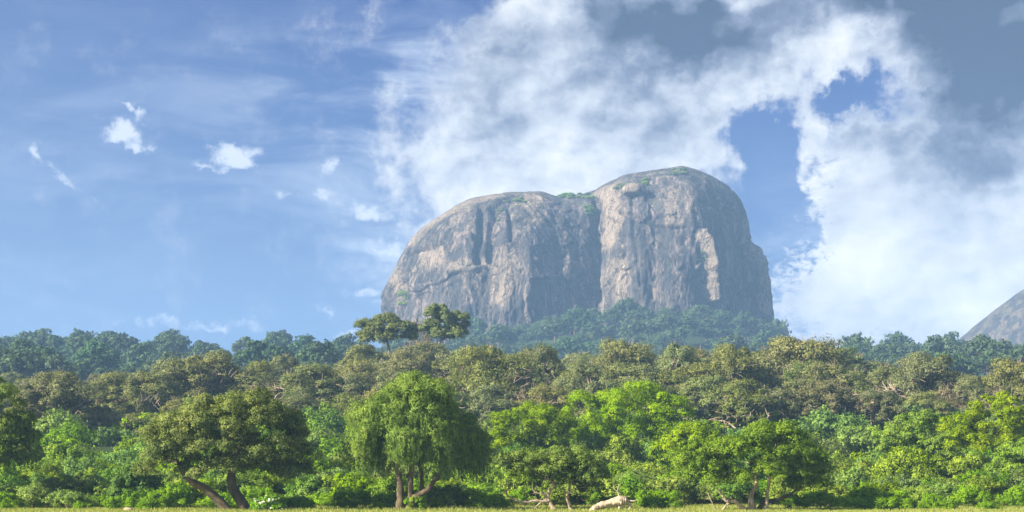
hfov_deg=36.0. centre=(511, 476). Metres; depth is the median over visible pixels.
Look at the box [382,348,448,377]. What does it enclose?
umbrella tree
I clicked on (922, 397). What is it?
umbrella tree
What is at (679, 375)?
umbrella tree
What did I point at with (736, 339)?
forest tree
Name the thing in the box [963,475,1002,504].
shrub
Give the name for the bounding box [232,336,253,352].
forest tree
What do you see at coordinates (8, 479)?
shrub
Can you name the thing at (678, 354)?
umbrella tree
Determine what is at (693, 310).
forest tree
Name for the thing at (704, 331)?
distant wood
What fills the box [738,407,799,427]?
shrub
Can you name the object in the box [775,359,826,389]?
umbrella tree
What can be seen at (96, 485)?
shrub
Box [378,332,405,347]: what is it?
forest tree
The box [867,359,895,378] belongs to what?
umbrella tree
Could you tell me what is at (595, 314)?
forest tree
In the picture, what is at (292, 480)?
shrub
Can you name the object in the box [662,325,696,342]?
forest tree
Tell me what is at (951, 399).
sparse tree
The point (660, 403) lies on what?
leafy tree
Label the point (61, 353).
forest tree
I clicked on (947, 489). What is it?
shrub
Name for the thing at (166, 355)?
forest tree
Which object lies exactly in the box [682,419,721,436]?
shrub
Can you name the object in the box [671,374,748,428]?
umbrella tree
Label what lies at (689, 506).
grass
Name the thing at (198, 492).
shrub
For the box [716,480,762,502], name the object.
shrub
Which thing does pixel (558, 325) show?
forest tree
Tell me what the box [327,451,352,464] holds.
shrub
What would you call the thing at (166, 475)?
shrub
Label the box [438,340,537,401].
umbrella tree
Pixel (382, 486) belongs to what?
shrub
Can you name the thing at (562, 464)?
gnarled tree
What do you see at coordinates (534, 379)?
umbrella tree
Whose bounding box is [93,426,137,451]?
shrub
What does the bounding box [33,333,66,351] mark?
forest tree
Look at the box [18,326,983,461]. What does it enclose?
ground
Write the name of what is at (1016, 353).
forest tree
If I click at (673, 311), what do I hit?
forest tree
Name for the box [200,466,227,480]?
shrub
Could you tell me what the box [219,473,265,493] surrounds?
shrub
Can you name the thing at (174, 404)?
umbrella tree
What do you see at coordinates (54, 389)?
umbrella tree
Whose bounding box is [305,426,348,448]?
shrub
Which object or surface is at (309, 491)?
shrub
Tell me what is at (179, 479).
shrub
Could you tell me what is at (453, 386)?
umbrella tree
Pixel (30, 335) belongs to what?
forest tree
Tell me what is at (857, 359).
tree
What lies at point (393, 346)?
forest tree
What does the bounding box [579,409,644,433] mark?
shrub
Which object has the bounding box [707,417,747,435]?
shrub
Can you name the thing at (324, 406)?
shrub
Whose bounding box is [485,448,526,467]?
shrub
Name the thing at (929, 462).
shrub
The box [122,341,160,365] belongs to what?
forest tree
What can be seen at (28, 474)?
shrub
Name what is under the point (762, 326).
forest tree
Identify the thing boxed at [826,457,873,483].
shrub
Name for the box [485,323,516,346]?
forest tree
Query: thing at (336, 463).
shrub
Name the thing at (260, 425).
shrub
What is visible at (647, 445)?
shrub
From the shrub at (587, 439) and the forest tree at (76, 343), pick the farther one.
the forest tree at (76, 343)
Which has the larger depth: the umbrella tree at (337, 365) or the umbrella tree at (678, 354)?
the umbrella tree at (337, 365)
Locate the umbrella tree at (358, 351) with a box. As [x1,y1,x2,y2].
[334,343,385,369]
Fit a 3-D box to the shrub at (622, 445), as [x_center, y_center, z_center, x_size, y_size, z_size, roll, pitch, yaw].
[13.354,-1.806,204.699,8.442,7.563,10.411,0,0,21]
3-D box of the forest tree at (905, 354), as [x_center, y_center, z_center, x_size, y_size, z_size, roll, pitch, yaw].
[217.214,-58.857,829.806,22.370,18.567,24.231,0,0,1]
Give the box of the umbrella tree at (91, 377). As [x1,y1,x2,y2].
[82,373,102,384]
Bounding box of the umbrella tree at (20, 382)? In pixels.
[13,378,30,390]
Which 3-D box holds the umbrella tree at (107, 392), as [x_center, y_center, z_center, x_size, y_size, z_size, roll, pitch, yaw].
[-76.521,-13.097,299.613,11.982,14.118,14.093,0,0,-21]
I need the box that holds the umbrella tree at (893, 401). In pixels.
[846,388,909,427]
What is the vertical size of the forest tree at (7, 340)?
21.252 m
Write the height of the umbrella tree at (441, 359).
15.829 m
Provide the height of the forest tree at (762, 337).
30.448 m
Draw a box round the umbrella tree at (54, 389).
[11,369,103,415]
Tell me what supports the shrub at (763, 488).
on the ground at (697, 340)
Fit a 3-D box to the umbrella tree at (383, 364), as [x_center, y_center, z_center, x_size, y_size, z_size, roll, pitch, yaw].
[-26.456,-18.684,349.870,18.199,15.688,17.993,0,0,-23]
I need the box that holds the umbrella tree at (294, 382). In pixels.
[266,362,360,404]
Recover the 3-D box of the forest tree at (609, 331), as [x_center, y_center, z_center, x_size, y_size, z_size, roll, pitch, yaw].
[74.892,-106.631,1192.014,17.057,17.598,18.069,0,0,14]
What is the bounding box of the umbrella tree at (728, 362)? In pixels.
[694,340,770,404]
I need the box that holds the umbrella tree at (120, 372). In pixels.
[109,370,134,377]
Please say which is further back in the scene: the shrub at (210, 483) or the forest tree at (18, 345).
the forest tree at (18, 345)
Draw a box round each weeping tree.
[0,376,44,474]
[335,369,496,509]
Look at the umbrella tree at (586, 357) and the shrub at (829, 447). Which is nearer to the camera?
the shrub at (829, 447)
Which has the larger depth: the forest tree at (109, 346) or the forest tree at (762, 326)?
the forest tree at (762, 326)
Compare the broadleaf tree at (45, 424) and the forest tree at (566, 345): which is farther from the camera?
the forest tree at (566, 345)
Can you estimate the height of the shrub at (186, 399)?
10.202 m
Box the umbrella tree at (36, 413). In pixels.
[0,406,41,422]
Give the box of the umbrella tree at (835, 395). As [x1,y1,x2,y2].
[789,377,866,419]
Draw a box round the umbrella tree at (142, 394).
[114,367,183,413]
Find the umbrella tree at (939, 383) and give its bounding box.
[932,373,967,386]
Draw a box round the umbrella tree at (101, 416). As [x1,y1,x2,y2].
[79,404,129,445]
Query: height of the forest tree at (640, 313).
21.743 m
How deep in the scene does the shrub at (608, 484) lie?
151.55 m
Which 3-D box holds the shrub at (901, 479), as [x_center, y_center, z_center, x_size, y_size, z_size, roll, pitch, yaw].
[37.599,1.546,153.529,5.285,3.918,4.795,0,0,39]
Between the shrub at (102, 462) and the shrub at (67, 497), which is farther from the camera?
the shrub at (102, 462)
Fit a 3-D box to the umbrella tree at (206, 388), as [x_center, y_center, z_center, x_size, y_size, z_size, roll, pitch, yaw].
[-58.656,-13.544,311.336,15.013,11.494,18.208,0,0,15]
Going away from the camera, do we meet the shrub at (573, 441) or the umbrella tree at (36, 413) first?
the shrub at (573, 441)
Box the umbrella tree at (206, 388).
[170,380,245,399]
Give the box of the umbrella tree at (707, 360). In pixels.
[692,354,712,418]
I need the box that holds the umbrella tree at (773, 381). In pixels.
[720,362,785,405]
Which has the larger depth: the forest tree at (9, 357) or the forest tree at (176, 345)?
the forest tree at (176, 345)
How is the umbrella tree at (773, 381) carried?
on the ground at (697, 340)
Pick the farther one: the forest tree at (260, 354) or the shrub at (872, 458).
the forest tree at (260, 354)
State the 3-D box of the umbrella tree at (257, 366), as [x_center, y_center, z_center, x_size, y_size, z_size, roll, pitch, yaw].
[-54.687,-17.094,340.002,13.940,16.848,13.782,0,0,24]
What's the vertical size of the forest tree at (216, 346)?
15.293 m
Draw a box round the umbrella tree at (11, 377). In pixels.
[0,371,28,385]
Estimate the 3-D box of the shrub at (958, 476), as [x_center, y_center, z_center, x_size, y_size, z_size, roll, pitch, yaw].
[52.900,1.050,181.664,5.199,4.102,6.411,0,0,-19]
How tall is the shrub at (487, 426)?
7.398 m
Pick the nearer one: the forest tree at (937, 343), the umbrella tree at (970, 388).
the umbrella tree at (970, 388)
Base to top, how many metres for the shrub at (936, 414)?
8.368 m
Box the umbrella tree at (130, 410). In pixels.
[114,402,153,416]
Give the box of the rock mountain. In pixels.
[381,166,773,346]
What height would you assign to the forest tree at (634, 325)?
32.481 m
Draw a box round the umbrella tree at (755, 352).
[750,349,773,374]
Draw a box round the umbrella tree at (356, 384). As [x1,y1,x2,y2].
[324,373,372,433]
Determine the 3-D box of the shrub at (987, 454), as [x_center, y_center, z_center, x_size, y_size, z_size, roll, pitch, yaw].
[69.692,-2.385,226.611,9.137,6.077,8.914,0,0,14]
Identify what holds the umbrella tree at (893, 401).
on the ground at (697, 340)
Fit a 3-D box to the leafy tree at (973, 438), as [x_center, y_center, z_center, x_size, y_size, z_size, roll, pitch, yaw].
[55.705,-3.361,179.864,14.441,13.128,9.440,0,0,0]
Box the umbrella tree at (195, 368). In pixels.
[148,348,273,397]
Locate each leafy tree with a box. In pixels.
[105,457,166,505]
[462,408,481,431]
[487,399,582,448]
[561,379,696,460]
[647,419,737,465]
[870,408,964,461]
[935,390,1023,469]
[983,437,1023,473]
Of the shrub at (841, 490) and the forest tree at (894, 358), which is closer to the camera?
the shrub at (841, 490)
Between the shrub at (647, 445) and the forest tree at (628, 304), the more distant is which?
the forest tree at (628, 304)
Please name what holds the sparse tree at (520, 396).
on the ground at (697, 340)
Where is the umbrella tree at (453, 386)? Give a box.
[431,374,479,415]
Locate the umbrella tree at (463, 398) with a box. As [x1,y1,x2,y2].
[452,390,483,420]
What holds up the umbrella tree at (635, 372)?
on the ground at (697, 340)
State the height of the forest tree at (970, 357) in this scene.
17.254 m
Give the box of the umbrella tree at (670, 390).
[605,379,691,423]
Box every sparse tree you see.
[406,316,432,350]
[514,384,545,403]
[852,391,892,425]
[929,384,968,411]
[982,382,1005,410]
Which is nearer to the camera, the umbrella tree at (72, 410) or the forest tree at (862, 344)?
the umbrella tree at (72, 410)
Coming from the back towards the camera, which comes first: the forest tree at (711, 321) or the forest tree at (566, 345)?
the forest tree at (711, 321)
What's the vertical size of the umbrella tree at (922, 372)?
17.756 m
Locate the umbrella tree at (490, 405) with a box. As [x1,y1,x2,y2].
[460,383,522,425]
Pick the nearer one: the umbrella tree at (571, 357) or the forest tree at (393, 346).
the umbrella tree at (571, 357)
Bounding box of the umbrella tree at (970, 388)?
[944,374,995,411]
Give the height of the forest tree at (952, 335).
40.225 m
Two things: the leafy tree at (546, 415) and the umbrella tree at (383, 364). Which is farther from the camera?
the umbrella tree at (383, 364)
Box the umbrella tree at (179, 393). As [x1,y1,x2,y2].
[134,386,186,413]
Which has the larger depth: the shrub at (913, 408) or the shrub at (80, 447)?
the shrub at (913, 408)
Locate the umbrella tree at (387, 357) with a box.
[371,353,392,377]
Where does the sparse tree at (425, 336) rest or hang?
on the ground at (697, 340)
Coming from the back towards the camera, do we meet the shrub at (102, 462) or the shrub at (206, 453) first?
the shrub at (206, 453)
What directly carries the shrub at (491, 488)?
on the ground at (697, 340)
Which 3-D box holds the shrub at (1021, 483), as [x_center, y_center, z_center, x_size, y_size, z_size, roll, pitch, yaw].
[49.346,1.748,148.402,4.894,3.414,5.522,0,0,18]
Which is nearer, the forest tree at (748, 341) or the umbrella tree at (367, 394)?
the umbrella tree at (367, 394)
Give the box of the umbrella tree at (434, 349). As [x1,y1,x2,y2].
[392,338,465,366]
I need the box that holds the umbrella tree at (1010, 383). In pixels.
[976,355,1023,406]
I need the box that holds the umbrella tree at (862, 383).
[847,368,886,410]
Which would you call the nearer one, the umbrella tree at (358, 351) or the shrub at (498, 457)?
the shrub at (498, 457)
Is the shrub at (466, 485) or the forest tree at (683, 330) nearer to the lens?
the shrub at (466, 485)
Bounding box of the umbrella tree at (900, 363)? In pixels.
[896,353,933,368]
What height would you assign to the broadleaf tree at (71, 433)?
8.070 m
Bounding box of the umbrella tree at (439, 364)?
[422,359,464,378]
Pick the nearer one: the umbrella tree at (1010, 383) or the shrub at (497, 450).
the shrub at (497, 450)
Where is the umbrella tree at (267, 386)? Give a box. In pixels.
[245,382,287,398]
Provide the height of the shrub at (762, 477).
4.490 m
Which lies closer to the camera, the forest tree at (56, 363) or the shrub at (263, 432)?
the shrub at (263, 432)
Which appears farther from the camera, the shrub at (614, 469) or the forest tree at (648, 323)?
the forest tree at (648, 323)
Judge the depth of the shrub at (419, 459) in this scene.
203.36 m
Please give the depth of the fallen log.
131.74 m
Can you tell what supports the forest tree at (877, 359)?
on the ground at (697, 340)
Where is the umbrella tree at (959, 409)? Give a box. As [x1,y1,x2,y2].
[947,405,988,420]
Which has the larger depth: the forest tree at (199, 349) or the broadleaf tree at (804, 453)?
the forest tree at (199, 349)
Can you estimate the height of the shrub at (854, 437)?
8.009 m
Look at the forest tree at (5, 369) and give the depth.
532.78 m
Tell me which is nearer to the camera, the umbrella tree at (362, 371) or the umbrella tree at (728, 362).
the umbrella tree at (728, 362)
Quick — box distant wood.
[140,313,984,374]
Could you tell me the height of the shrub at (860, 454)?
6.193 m
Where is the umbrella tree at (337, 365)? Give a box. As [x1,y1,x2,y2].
[333,361,342,372]
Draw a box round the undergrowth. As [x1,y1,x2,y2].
[0,432,1023,509]
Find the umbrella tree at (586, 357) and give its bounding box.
[566,353,601,372]
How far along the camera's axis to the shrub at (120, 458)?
199.28 m
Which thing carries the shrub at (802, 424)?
on the ground at (697, 340)
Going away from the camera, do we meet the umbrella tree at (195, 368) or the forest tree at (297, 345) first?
the umbrella tree at (195, 368)
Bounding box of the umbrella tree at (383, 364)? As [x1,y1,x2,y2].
[365,358,420,377]
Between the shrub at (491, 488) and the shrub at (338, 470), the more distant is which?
the shrub at (338, 470)
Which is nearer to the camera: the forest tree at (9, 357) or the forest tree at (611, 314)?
the forest tree at (9, 357)
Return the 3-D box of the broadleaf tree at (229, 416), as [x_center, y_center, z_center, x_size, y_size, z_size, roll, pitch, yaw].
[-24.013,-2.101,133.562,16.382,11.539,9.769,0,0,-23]
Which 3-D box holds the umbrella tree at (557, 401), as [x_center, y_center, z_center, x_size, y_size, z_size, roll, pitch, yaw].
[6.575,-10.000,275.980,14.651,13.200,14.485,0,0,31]
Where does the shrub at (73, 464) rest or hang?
on the ground at (697, 340)
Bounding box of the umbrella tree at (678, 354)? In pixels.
[646,340,701,374]
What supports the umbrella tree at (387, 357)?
on the ground at (697, 340)
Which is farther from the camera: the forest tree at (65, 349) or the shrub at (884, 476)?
the forest tree at (65, 349)
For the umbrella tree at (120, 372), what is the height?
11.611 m
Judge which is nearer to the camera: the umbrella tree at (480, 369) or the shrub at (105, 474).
the shrub at (105, 474)
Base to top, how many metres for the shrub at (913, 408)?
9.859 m
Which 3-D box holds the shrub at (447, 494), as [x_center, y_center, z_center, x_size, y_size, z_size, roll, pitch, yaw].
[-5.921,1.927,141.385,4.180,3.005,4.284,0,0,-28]
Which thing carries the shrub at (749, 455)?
on the ground at (697, 340)
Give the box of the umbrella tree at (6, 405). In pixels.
[0,387,29,415]
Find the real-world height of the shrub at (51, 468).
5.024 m
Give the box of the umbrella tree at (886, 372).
[866,364,913,420]
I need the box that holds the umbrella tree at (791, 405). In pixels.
[762,386,809,421]
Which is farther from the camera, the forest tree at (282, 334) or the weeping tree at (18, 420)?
the forest tree at (282, 334)
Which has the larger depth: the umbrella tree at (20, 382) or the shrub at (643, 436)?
the umbrella tree at (20, 382)
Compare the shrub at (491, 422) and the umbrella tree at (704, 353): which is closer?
the shrub at (491, 422)
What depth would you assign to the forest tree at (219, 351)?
761.60 m
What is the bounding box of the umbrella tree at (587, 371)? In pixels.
[552,358,621,412]
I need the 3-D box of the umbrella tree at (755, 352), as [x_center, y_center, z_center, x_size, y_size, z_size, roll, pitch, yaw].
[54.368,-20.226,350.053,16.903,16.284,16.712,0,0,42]
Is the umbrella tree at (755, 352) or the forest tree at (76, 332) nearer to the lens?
the umbrella tree at (755, 352)
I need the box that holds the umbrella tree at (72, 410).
[37,403,86,428]
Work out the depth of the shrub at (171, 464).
183.56 m
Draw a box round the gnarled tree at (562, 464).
[503,443,610,509]
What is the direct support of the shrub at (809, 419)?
on the ground at (697, 340)
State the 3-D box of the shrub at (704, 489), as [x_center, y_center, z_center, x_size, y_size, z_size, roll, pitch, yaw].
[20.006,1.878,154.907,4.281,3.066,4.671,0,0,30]
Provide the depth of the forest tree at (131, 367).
657.07 m
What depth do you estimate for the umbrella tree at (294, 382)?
287.62 m
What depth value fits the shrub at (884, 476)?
154.16 m
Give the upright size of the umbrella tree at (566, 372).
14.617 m
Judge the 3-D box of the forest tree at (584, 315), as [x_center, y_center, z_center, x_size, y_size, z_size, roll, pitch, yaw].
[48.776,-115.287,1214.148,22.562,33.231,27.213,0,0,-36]
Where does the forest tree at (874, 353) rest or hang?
on the ground at (697, 340)
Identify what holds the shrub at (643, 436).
on the ground at (697, 340)
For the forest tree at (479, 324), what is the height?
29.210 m
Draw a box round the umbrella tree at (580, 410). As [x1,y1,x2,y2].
[577,389,633,416]
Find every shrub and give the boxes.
[0,472,25,485]
[0,482,22,492]
[1,435,47,467]
[13,481,49,507]
[16,464,63,478]
[17,470,63,480]
[21,457,67,468]
[23,470,55,487]
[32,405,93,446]
[39,474,88,503]
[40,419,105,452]
[41,489,101,507]
[42,442,101,461]
[43,442,99,453]
[58,409,95,428]
[59,454,111,477]
[72,472,113,504]
[75,466,109,479]
[76,456,121,469]
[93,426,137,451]
[93,463,147,482]
[94,447,139,464]
[111,435,138,453]
[112,411,160,436]
[123,436,144,456]
[133,439,187,458]
[152,468,182,481]
[155,454,206,479]
[165,477,198,483]
[173,394,224,433]
[180,477,216,505]
[187,485,222,505]
[199,448,214,465]
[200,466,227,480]
[214,469,270,494]
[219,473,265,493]
[246,418,268,430]
[249,494,286,510]
[253,473,295,493]
[257,428,314,448]
[262,452,333,475]
[269,475,297,496]
[278,447,333,463]
[283,474,325,499]
[294,475,336,503]
[295,469,344,483]
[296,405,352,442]
[301,402,344,434]
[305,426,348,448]
[310,474,355,501]
[318,435,352,457]
[322,467,349,473]
[323,466,345,472]
[325,471,395,506]
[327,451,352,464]
[328,458,358,472]
[370,463,431,489]
[371,473,413,503]
[405,478,443,506]
[407,451,432,467]
[423,482,468,506]
[424,464,469,483]
[430,478,469,500]
[444,484,471,505]
[461,467,503,486]
[475,482,524,501]
[479,418,500,426]
[480,422,493,432]
[483,436,505,455]
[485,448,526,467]
[488,462,505,469]
[493,425,549,446]
[496,466,553,504]
[501,461,527,473]
[502,442,543,453]
[531,480,574,504]
[547,417,610,444]
[549,441,586,448]
[562,475,624,504]
[577,460,614,477]
[578,417,612,443]
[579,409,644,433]
[585,433,647,463]
[590,448,635,466]
[604,472,651,503]
[607,461,631,477]
[612,468,660,502]
[617,432,661,440]
[625,461,663,474]
[630,460,651,470]
[636,437,652,445]
[639,440,657,457]
[642,467,667,479]
[642,475,697,502]
[656,464,700,492]
[658,465,671,471]
[668,415,703,422]
[681,477,723,503]
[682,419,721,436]
[691,483,734,503]
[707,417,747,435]
[711,481,764,504]
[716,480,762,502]
[718,426,769,442]
[730,453,752,464]
[731,447,760,459]
[731,460,744,468]
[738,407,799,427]
[738,418,773,432]
[742,472,774,502]
[754,481,782,504]
[760,475,816,503]
[772,430,827,451]
[785,419,826,440]
[797,402,843,438]
[798,449,850,467]
[801,482,850,505]
[809,410,875,440]
[815,439,849,459]
[824,424,882,459]
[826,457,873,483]
[831,464,876,488]
[834,424,897,454]
[851,446,890,465]
[851,450,888,463]
[862,480,900,499]
[863,447,940,481]
[869,475,917,497]
[874,473,922,488]
[875,397,939,429]
[886,445,947,477]
[895,484,934,504]
[911,476,951,495]
[912,480,959,504]
[914,409,973,436]
[935,452,987,480]
[936,476,965,487]
[943,440,975,453]
[945,449,978,458]
[954,469,988,479]
[959,469,1010,489]
[963,473,1007,503]
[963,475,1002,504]
[971,444,1022,458]
[977,407,1023,432]
[982,468,1023,503]
[988,419,1023,435]
[1009,480,1023,505]
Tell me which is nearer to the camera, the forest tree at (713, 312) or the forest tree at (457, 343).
the forest tree at (457, 343)
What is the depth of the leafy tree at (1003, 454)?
167.55 m
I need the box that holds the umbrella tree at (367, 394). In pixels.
[356,386,408,406]
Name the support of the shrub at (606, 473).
on the ground at (697, 340)
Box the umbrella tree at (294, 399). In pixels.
[280,392,324,412]
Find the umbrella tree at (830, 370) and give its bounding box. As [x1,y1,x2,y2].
[782,360,874,413]
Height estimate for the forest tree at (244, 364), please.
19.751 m
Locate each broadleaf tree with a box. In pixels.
[128,385,325,509]
[664,418,835,510]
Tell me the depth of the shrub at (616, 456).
191.12 m
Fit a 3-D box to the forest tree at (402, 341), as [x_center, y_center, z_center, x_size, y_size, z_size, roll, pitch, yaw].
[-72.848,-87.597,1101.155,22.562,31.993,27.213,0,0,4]
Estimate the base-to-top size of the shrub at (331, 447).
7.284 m
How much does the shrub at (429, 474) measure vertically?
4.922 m
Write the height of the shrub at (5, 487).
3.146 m
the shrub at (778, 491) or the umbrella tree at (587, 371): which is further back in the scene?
the umbrella tree at (587, 371)
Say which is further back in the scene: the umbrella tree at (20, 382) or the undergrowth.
the umbrella tree at (20, 382)
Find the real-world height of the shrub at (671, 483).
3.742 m
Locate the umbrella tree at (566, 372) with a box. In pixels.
[539,369,602,416]
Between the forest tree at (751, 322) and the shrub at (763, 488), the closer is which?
the shrub at (763, 488)
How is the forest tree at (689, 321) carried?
on the ground at (697, 340)
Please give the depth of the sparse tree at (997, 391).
279.36 m
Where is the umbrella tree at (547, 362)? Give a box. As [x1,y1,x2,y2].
[519,340,568,384]
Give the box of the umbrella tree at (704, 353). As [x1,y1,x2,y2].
[685,345,712,406]
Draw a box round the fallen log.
[589,485,635,510]
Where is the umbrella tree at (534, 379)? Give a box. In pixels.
[468,366,551,425]
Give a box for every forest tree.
[0,335,12,344]
[0,338,45,366]
[0,340,16,364]
[0,348,47,378]
[0,365,10,374]
[9,344,62,373]
[11,328,58,343]
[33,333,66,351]
[34,353,78,376]
[47,338,72,354]
[59,342,69,356]
[64,328,94,339]
[65,332,103,356]
[69,364,87,384]
[71,340,121,370]
[71,357,105,380]
[76,338,121,358]
[91,331,116,348]
[92,367,118,373]
[97,331,140,363]
[118,354,143,365]
[119,361,149,373]
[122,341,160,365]
[135,343,156,362]
[142,351,185,373]
[147,347,175,361]
[151,333,191,356]
[154,328,180,340]
[174,335,191,349]
[188,340,215,348]
[188,343,213,356]
[204,348,233,357]
[212,343,220,349]
[229,355,248,368]
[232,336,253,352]
[236,340,298,367]
[262,329,294,343]
[262,333,288,348]
[287,333,315,353]
[294,339,343,367]
[331,341,352,362]
[333,331,367,357]
[376,342,403,353]
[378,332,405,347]
[392,330,423,346]
[444,345,453,353]
[449,334,477,351]
[467,315,487,338]
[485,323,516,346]
[498,343,519,354]
[518,342,537,351]
[526,324,539,340]
[528,329,553,344]
[538,318,566,342]
[539,316,559,328]
[552,336,585,358]
[561,306,590,337]
[568,314,597,331]
[577,347,602,357]
[580,321,603,337]
[582,341,604,350]
[586,309,598,332]
[587,307,602,314]
[596,308,623,325]
[599,324,619,340]
[612,297,640,327]
[616,316,646,343]
[624,309,656,320]
[637,304,654,318]
[639,317,665,338]
[646,313,681,343]
[646,334,672,349]
[650,348,663,354]
[655,307,684,322]
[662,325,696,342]
[675,314,699,343]
[682,303,712,319]
[694,304,717,315]
[695,315,721,340]
[711,333,747,355]
[712,309,736,336]
[713,325,731,337]
[730,310,758,339]
[744,335,755,346]
[747,319,776,334]
[748,341,770,353]
[752,329,782,347]
[770,317,791,339]
[838,331,861,346]
[844,334,875,354]
[861,354,872,363]
[863,347,889,359]
[867,342,908,357]
[871,356,890,363]
[878,331,913,345]
[883,353,905,363]
[903,349,933,358]
[904,341,923,350]
[904,343,920,352]
[921,331,965,347]
[921,334,959,356]
[931,350,981,377]
[951,344,980,355]
[956,351,976,367]
[962,334,1012,374]
[971,348,1007,374]
[997,346,1023,366]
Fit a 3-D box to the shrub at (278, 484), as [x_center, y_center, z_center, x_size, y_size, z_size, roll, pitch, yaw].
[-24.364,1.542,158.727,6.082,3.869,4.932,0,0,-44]
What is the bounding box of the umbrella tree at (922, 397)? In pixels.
[892,389,955,429]
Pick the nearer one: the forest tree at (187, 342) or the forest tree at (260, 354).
the forest tree at (260, 354)
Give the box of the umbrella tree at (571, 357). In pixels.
[559,349,592,368]
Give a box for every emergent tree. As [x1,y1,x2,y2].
[352,311,420,353]
[417,303,470,342]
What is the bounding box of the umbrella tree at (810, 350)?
[741,333,864,387]
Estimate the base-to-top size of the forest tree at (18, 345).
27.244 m
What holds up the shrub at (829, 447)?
on the ground at (697, 340)
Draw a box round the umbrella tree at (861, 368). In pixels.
[845,364,873,376]
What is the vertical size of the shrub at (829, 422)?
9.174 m
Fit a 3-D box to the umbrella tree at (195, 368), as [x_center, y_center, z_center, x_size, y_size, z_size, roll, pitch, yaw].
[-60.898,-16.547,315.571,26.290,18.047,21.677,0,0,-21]
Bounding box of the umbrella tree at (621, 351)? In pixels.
[589,336,658,379]
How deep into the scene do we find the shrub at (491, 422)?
269.46 m
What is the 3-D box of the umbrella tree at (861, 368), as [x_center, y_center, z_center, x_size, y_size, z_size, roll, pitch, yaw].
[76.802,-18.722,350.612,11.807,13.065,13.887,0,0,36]
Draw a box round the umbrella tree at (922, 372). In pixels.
[882,349,964,400]
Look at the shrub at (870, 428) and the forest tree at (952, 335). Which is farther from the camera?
the forest tree at (952, 335)
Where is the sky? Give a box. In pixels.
[0,0,1023,359]
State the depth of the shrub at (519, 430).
242.85 m
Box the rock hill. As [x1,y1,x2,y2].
[960,289,1023,372]
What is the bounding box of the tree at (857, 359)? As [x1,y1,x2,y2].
[830,342,880,371]
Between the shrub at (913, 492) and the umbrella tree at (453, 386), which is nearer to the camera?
the shrub at (913, 492)
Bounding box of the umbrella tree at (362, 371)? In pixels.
[335,358,384,386]
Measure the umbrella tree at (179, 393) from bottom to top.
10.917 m
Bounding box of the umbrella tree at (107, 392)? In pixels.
[86,371,134,415]
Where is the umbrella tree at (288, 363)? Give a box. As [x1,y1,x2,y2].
[262,351,303,378]
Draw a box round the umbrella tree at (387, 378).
[363,368,411,396]
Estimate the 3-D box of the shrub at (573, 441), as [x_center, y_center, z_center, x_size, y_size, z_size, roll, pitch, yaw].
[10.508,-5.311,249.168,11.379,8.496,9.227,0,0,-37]
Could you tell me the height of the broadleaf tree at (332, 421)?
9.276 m
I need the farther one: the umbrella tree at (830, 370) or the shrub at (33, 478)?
the umbrella tree at (830, 370)
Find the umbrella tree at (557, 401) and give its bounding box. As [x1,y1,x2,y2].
[511,383,581,425]
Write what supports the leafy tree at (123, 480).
on the ground at (697, 340)
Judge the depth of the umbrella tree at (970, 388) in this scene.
288.28 m
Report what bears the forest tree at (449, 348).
on the ground at (697, 340)
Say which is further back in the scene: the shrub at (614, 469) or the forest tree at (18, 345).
the forest tree at (18, 345)
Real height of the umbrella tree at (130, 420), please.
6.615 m
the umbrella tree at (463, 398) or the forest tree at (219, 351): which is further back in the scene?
the forest tree at (219, 351)
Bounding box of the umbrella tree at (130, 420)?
[116,413,159,435]
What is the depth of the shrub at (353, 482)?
147.12 m
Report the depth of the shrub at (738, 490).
152.95 m
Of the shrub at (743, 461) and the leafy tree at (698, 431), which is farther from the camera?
the shrub at (743, 461)
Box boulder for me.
[621,183,645,195]
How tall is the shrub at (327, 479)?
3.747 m
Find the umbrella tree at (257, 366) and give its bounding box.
[238,359,286,391]
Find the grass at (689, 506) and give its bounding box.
[0,500,1023,511]
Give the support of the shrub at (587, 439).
on the ground at (697, 340)
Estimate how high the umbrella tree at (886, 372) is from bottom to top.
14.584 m
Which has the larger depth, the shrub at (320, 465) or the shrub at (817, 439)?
the shrub at (817, 439)
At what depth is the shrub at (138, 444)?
224.20 m
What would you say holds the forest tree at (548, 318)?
on the ground at (697, 340)
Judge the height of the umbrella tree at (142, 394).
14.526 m
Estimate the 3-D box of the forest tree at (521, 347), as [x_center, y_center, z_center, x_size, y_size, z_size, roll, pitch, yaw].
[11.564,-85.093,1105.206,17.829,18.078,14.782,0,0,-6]
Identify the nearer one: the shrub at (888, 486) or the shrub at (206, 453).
the shrub at (888, 486)
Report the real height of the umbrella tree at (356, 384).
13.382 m
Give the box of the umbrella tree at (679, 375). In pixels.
[649,361,738,417]
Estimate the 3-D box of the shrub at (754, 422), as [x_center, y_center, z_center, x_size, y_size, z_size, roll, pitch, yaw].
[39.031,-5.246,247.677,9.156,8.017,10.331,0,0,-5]
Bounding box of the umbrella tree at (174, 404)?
[158,397,191,413]
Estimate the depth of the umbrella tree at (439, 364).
347.96 m
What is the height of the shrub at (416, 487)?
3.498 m
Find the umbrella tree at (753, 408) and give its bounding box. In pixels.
[708,377,782,428]
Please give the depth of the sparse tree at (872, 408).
273.71 m
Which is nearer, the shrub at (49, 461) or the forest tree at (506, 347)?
the shrub at (49, 461)
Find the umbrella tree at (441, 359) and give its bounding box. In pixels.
[428,353,467,372]
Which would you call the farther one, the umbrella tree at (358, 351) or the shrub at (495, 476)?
the umbrella tree at (358, 351)
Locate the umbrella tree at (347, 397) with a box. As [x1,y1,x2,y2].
[327,392,366,431]
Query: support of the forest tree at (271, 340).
on the ground at (697, 340)
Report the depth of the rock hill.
1800.61 m
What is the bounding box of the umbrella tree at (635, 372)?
[598,360,675,385]
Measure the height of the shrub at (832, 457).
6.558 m
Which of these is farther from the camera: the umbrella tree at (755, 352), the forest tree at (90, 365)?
the forest tree at (90, 365)
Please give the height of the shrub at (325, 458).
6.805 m
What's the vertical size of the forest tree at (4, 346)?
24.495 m

